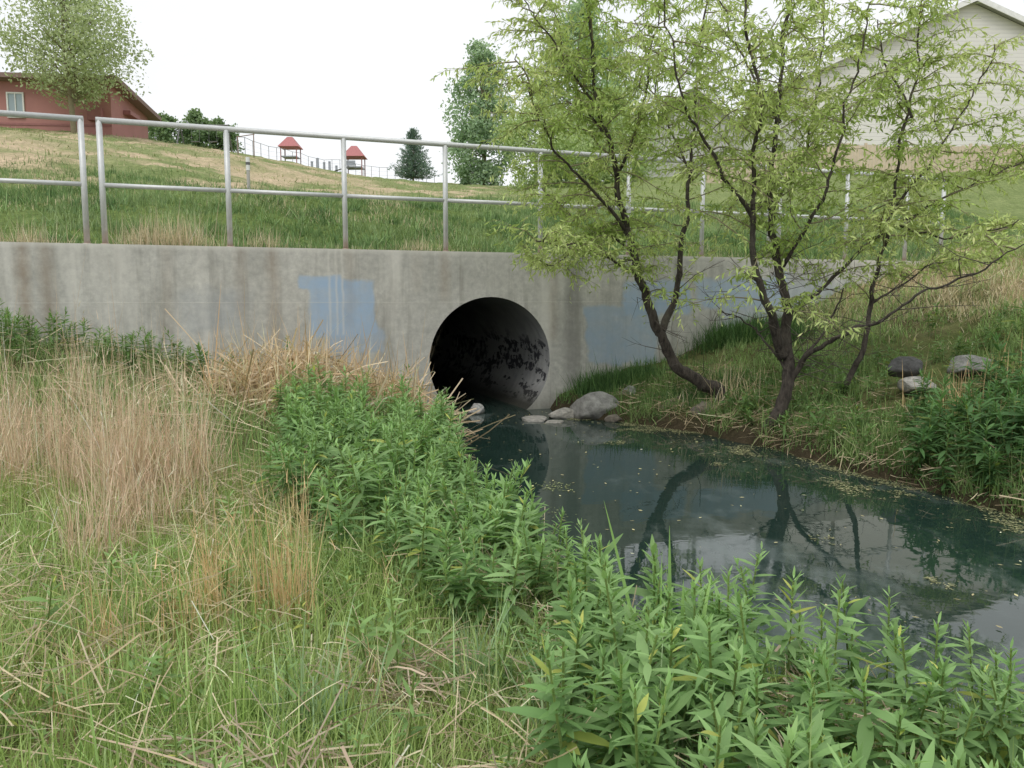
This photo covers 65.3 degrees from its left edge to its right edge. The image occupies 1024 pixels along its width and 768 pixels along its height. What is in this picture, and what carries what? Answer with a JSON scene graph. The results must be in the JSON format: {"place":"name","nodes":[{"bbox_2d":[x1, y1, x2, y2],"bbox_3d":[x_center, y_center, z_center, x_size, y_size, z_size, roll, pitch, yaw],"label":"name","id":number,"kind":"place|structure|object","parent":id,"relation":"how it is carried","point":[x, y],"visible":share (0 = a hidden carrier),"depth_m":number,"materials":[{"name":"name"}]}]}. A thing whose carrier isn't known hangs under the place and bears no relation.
{"place":"outdoors","nodes":[
{"label":"outdoors","id":0,"kind":"place"},
{"bbox_2d":[278,137,302,162],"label":"play tower","id":1,"kind":"structure","parent":0,"point":[289,143],"depth_m":88.97,"materials":[{"name":"red plastic"}]},
{"bbox_2d":[0,127,1023,767],"bbox_3d":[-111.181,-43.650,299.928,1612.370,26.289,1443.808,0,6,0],"label":"ground","id":2,"kind":"structure","parent":0,"point":[994,197],"depth_m":11.35,"materials":[{"name":"green plant"}]},
{"bbox_2d":[0,81,147,138],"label":"walls","id":3,"kind":"structure","parent":2,"relation":"on","point":[34,101],"depth_m":38.61,"materials":[{"name":"red"}]},
{"bbox_2d":[8,94,22,111],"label":"windows","id":4,"kind":"structure","parent":3,"relation":"attached to","point":[11,104],"depth_m":38.29,"materials":[{"name":"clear glass"}]},
{"bbox_2d":[6,92,24,117],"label":"window frames","id":5,"kind":"structure","parent":3,"relation":"attached to","point":[15,93],"depth_m":38.25,"materials":[{"name":"white wood"}]},
{"bbox_2d":[0,108,139,126],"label":"trim","id":6,"kind":"structure","parent":3,"relation":"attached to","point":[94,113],"depth_m":38.53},
{"bbox_2d":[0,72,160,120],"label":"roof","id":7,"kind":"structure","parent":3,"relation":"on","point":[144,108],"depth_m":40.00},
{"bbox_2d":[0,0,153,133],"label":"shade tree","id":8,"kind":"object","parent":2,"relation":"on","point":[71,69],"visible":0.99,"depth_m":34.98,"materials":[{"name":"green plant"}]},
{"bbox_2d":[0,221,258,569],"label":"tall dry grass","id":9,"kind":"structure","parent":2,"relation":"on","point":[138,457],"depth_m":4.53,"materials":[{"name":"beige plant"}]},
{"bbox_2d":[148,110,189,144],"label":"shrub","id":10,"kind":"object","parent":2,"relation":"on","point":[163,134],"visible":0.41,"depth_m":57.60,"materials":[{"name":"green plant"}]},
{"bbox_2d":[171,108,216,146],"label":"shrub","id":11,"kind":"object","parent":2,"relation":"on","point":[194,116],"visible":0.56,"depth_m":59.49,"materials":[{"name":"green plant"}]},
{"bbox_2d":[176,125,232,150],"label":"swing set","id":12,"kind":"object","parent":2,"relation":"on","point":[179,130],"visible":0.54,"depth_m":50.59,"materials":[{"name":"metal"}]},
{"bbox_2d":[0,298,427,395],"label":"leafy weeds","id":13,"kind":"object","parent":2,"relation":"on","point":[28,336],"visible":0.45,"depth_m":7.72,"materials":[{"name":"green plant"}]},
{"bbox_2d":[0,361,429,739],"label":"tall dry grass","id":14,"kind":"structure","parent":2,"relation":"on","point":[282,595],"depth_m":2.92,"materials":[{"name":"beige plant"}]},
{"bbox_2d":[195,115,244,152],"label":"shrub","id":15,"kind":"object","parent":2,"relation":"on","point":[218,138],"visible":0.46,"depth_m":59.80,"materials":[{"name":"green plant"}]},
{"bbox_2d":[237,134,254,156],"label":"chin up bar","id":16,"kind":"object","parent":2,"relation":"on","point":[253,143],"visible":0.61,"depth_m":44.78,"materials":[{"name":"grey metal"}]},
{"bbox_2d":[246,157,249,188],"bbox_3d":[-4.904,-3.839,14.874,0.074,0.740,0.078,0,6,0],"label":"marker post","id":17,"kind":"object","parent":2,"relation":"on","point":[248,169],"visible":0.88,"depth_m":14.84,"materials":[{"name":"metal"}]},
{"bbox_2d":[139,279,514,456],"bbox_3d":[-1.842,0.046,7.636,3.524,2.280,3.703,-3,7,-24],"label":"dead reed heap","id":18,"kind":"object","parent":2,"relation":"on","point":[267,373],"visible":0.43,"depth_m":7.46,"materials":[{"name":"beige plant"}]},
{"bbox_2d":[0,490,663,767],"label":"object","id":19,"kind":"object","parent":2,"relation":"on","point":[396,643],"visible":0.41,"depth_m":2.48,"materials":[{"name":"green plant"}]},
{"bbox_2d":[236,137,434,182],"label":"chain link fence","id":20,"kind":"object","parent":2,"relation":"on","point":[321,159],"visible":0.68,"depth_m":81.29,"materials":[{"name":"metal"}]},
{"bbox_2d":[335,146,367,175],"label":"play tower","id":21,"kind":"structure","parent":2,"relation":"on","point":[353,153],"depth_m":85.14,"materials":[{"name":"red plastic"}]},
{"bbox_2d":[387,127,442,180],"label":"pine tree","id":22,"kind":"object","parent":2,"relation":"on","point":[411,157],"visible":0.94,"depth_m":71.78,"materials":[{"name":"green plant"}]},
{"bbox_2d":[0,242,922,413],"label":"concrete headwall","id":23,"kind":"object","parent":2,"relation":"on","point":[401,290],"visible":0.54,"depth_m":9.36,"materials":[{"name":"grey concrete"}]},
{"bbox_2d":[0,110,946,260],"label":"metal railing","id":24,"kind":"object","parent":23,"relation":"on","point":[227,190],"visible":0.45,"depth_m":9.06,"materials":[{"name":"metal"}]},
{"bbox_2d":[429,297,549,409],"bbox_3d":[-2.938,-1.040,17.002,1.600,1.600,15.000,-2,7,-21],"label":"culvert pipe","id":25,"kind":"object","parent":23,"relation":"in","point":[497,348],"visible":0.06,"depth_m":11.90,"materials":[{"name":"concrete"}]},
{"bbox_2d":[0,126,924,260],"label":"hill dry grass","id":26,"kind":"structure","parent":2,"relation":"on","point":[165,237],"depth_m":10.97,"materials":[{"name":"plant"}]},
{"bbox_2d":[439,38,515,185],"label":"cottonwood tree","id":27,"kind":"object","parent":2,"relation":"on","point":[471,170],"visible":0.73,"depth_m":61.34,"materials":[{"name":"green plant"}]},
{"bbox_2d":[0,324,1023,767],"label":"green grass","id":28,"kind":"structure","parent":2,"relation":"on","point":[248,706],"depth_m":2.58,"materials":[{"name":"green plant"}]},
{"bbox_2d":[0,319,1023,767],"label":"straw litter","id":29,"kind":"object","parent":2,"relation":"on","point":[236,723],"visible":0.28,"depth_m":2.50,"materials":[{"name":"beige plant"}]},
{"bbox_2d":[0,152,1023,260],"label":"embankment grass","id":30,"kind":"structure","parent":2,"relation":"on","point":[490,214],"depth_m":12.98,"materials":[{"name":"green plant"}]},
{"bbox_2d":[490,93,608,189],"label":"cottonwood tree","id":31,"kind":"object","parent":2,"relation":"on","point":[519,140],"visible":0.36,"depth_m":41.80,"materials":[{"name":"green plant"}]},
{"bbox_2d":[548,407,573,418],"bbox_3d":[0.617,0.374,9.602,0.400,0.184,0.271,-1,6,-6],"label":"rock","id":32,"kind":"object","parent":2,"relation":"on","point":[564,413],"visible":0.66,"depth_m":9.50,"materials":[{"name":"grey stone"}]},
{"bbox_2d":[507,0,657,178],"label":"cottonwood tree","id":33,"kind":"object","parent":2,"relation":"on","point":[576,6],"visible":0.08,"depth_m":56.45,"materials":[{"name":"green plant"}]},
{"bbox_2d":[570,391,619,419],"bbox_3d":[0.996,0.313,9.569,0.588,0.457,0.451,0,6,-3],"label":"rock","id":34,"kind":"object","parent":2,"relation":"on","point":[592,406],"visible":0.68,"depth_m":9.42,"materials":[{"name":"grey stone"}]},
{"bbox_2d":[430,0,775,402],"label":"willow tree","id":35,"kind":"object","parent":2,"relation":"on","point":[603,229],"visible":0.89,"depth_m":8.28,"materials":[{"name":"green plant"}]},
{"bbox_2d":[562,83,669,186],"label":"cottonwood tree","id":36,"kind":"object","parent":2,"relation":"on","point":[606,176],"visible":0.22,"depth_m":43.95,"materials":[{"name":"green plant"}]},
{"bbox_2d":[619,385,635,394],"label":"rock","id":37,"kind":"object","parent":2,"relation":"on","point":[630,388],"visible":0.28,"depth_m":9.77,"materials":[{"name":"grey stone"}]},
{"bbox_2d":[247,357,1023,767],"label":"leafy weeds","id":38,"kind":"object","parent":2,"relation":"on","point":[745,729],"visible":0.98,"depth_m":2.33,"materials":[{"name":"green plant"}]},
{"bbox_2d":[659,396,683,407],"bbox_3d":[1.807,0.284,9.239,0.454,0.293,0.333,-5,8,-38],"label":"rock","id":39,"kind":"object","parent":2,"relation":"on","point":[671,401],"visible":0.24,"depth_m":9.15,"materials":[{"name":"grey stone"}]},
{"bbox_2d":[624,88,736,177],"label":"walls","id":40,"kind":"structure","parent":2,"relation":"on","point":[694,149],"depth_m":58.45,"materials":[{"name":"grey"}]},
{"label":"roof","id":41,"kind":"object","parent":40,"relation":"on","visible":0},
{"bbox_2d":[648,85,737,123],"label":"barge boards","id":42,"kind":"object","parent":41,"relation":"attached to","point":[690,87],"depth_m":57.60,"materials":[{"name":"white wood"}]},
{"bbox_2d":[689,401,713,414],"bbox_3d":[2.098,0.328,8.858,0.329,0.270,0.306,4,7,32],"label":"rock","id":43,"kind":"object","parent":2,"relation":"on","point":[699,405],"visible":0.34,"depth_m":8.75,"materials":[{"name":"grey stone"}]},
{"bbox_2d":[556,233,1023,520],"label":"bank grass","id":44,"kind":"structure","parent":2,"relation":"on","point":[731,335],"depth_m":9.08,"materials":[{"name":"green plant"}]},
{"bbox_2d":[591,0,1023,428],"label":"willow tree","id":45,"kind":"object","parent":2,"relation":"on","point":[757,93],"visible":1,"depth_m":7.73,"materials":[{"name":"green plant"}]},
{"bbox_2d":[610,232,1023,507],"bbox_3d":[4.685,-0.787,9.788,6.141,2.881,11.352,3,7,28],"label":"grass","id":46,"kind":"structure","parent":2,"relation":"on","point":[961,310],"depth_m":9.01,"materials":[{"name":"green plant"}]},
{"bbox_2d":[671,298,1023,452],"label":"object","id":47,"kind":"object","parent":2,"relation":"on","point":[748,409],"visible":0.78,"depth_m":8.30,"materials":[{"name":"green plant"}]},
{"bbox_2d":[706,143,1023,182],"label":"wooden fence","id":48,"kind":"object","parent":2,"relation":"on","point":[856,155],"visible":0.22,"depth_m":36.61,"materials":[{"name":"brown wood"}]},
{"bbox_2d":[736,3,1023,172],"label":"walls","id":49,"kind":"structure","parent":2,"relation":"on","point":[1004,28],"depth_m":41.56,"materials":[{"name":"beige paint"}]},
{"bbox_2d":[729,1,1023,130],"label":"roof","id":50,"kind":"structure","parent":49,"relation":"on","point":[999,13],"depth_m":41.10,"materials":[{"name":"grey"}]},
{"bbox_2d":[801,0,1023,77],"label":"barge boards","id":51,"kind":"object","parent":50,"relation":"attached to","point":[1004,10],"visible":0.54,"depth_m":40.71,"materials":[{"name":"white wood"}]},
{"bbox_2d":[888,356,922,377],"bbox_3d":[3.893,-0.170,7.957,0.353,0.211,0.308,-1,6,-11],"label":"rock","id":52,"kind":"object","parent":2,"relation":"on","point":[912,366],"visible":0.92,"depth_m":7.88,"materials":[{"name":"grey stone"}]},
{"bbox_2d":[897,376,935,394],"bbox_3d":[3.955,0.023,7.771,0.494,0.204,0.286,-3,7,-28],"label":"rock","id":53,"kind":"object","parent":2,"relation":"on","point":[908,382],"visible":0.58,"depth_m":7.65,"materials":[{"name":"grey stone"}]},
{"bbox_2d":[892,331,1023,496],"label":"leafy weeds","id":54,"kind":"object","parent":2,"relation":"on","point":[993,405],"visible":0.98,"depth_m":6.04,"materials":[{"name":"green plant"}]},
{"bbox_2d":[947,355,990,377],"bbox_3d":[4.611,-0.176,8.032,0.445,0.239,0.305,-1,6,-6],"label":"rock","id":55,"kind":"object","parent":2,"relation":"on","point":[963,359],"visible":0.61,"depth_m":7.94,"materials":[{"name":"grey stone"}]},
{"bbox_2d":[0,0,1023,185],"label":"sky","id":56,"kind":"structure","parent":0,"point":[345,67],"materials":[{"name":"white"}]},
{"bbox_2d":[432,377,1023,725],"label":"water","id":57,"kind":"structure","parent":0,"point":[689,486],"depth_m":5.03,"materials":[{"name":"teal liquid"}]},
{"bbox_2d":[468,403,484,413],"bbox_3d":[-0.442,0.325,9.940,0.180,0.171,0.216,6,8,42],"label":"rock","id":58,"kind":"object","parent":57,"relation":"on","point":[479,406],"visible":0.76,"depth_m":9.88,"materials":[{"name":"grey stone"}]},
{"bbox_2d":[521,415,546,421],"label":"rock","id":59,"kind":"object","parent":57,"relation":"in","point":[534,418],"visible":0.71,"depth_m":9.32,"materials":[{"name":"grey stone"}]},
{"bbox_2d":[545,420,563,422],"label":"rock","id":60,"kind":"object","parent":57,"relation":"in","point":[555,421],"visible":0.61,"depth_m":9.18,"materials":[{"name":"grey stone"}]},
{"bbox_2d":[604,414,622,421],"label":"rock","id":61,"kind":"object","parent":57,"relation":"on","point":[613,418],"visible":0.81,"depth_m":9.24,"materials":[{"name":"grey stone"}]},
{"bbox_2d":[467,415,1023,628],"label":"floating leaves","id":62,"kind":"object","parent":57,"relation":"on","point":[868,488],"visible":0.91,"depth_m":6.04,"materials":[{"name":"green leaf"}]}
]}

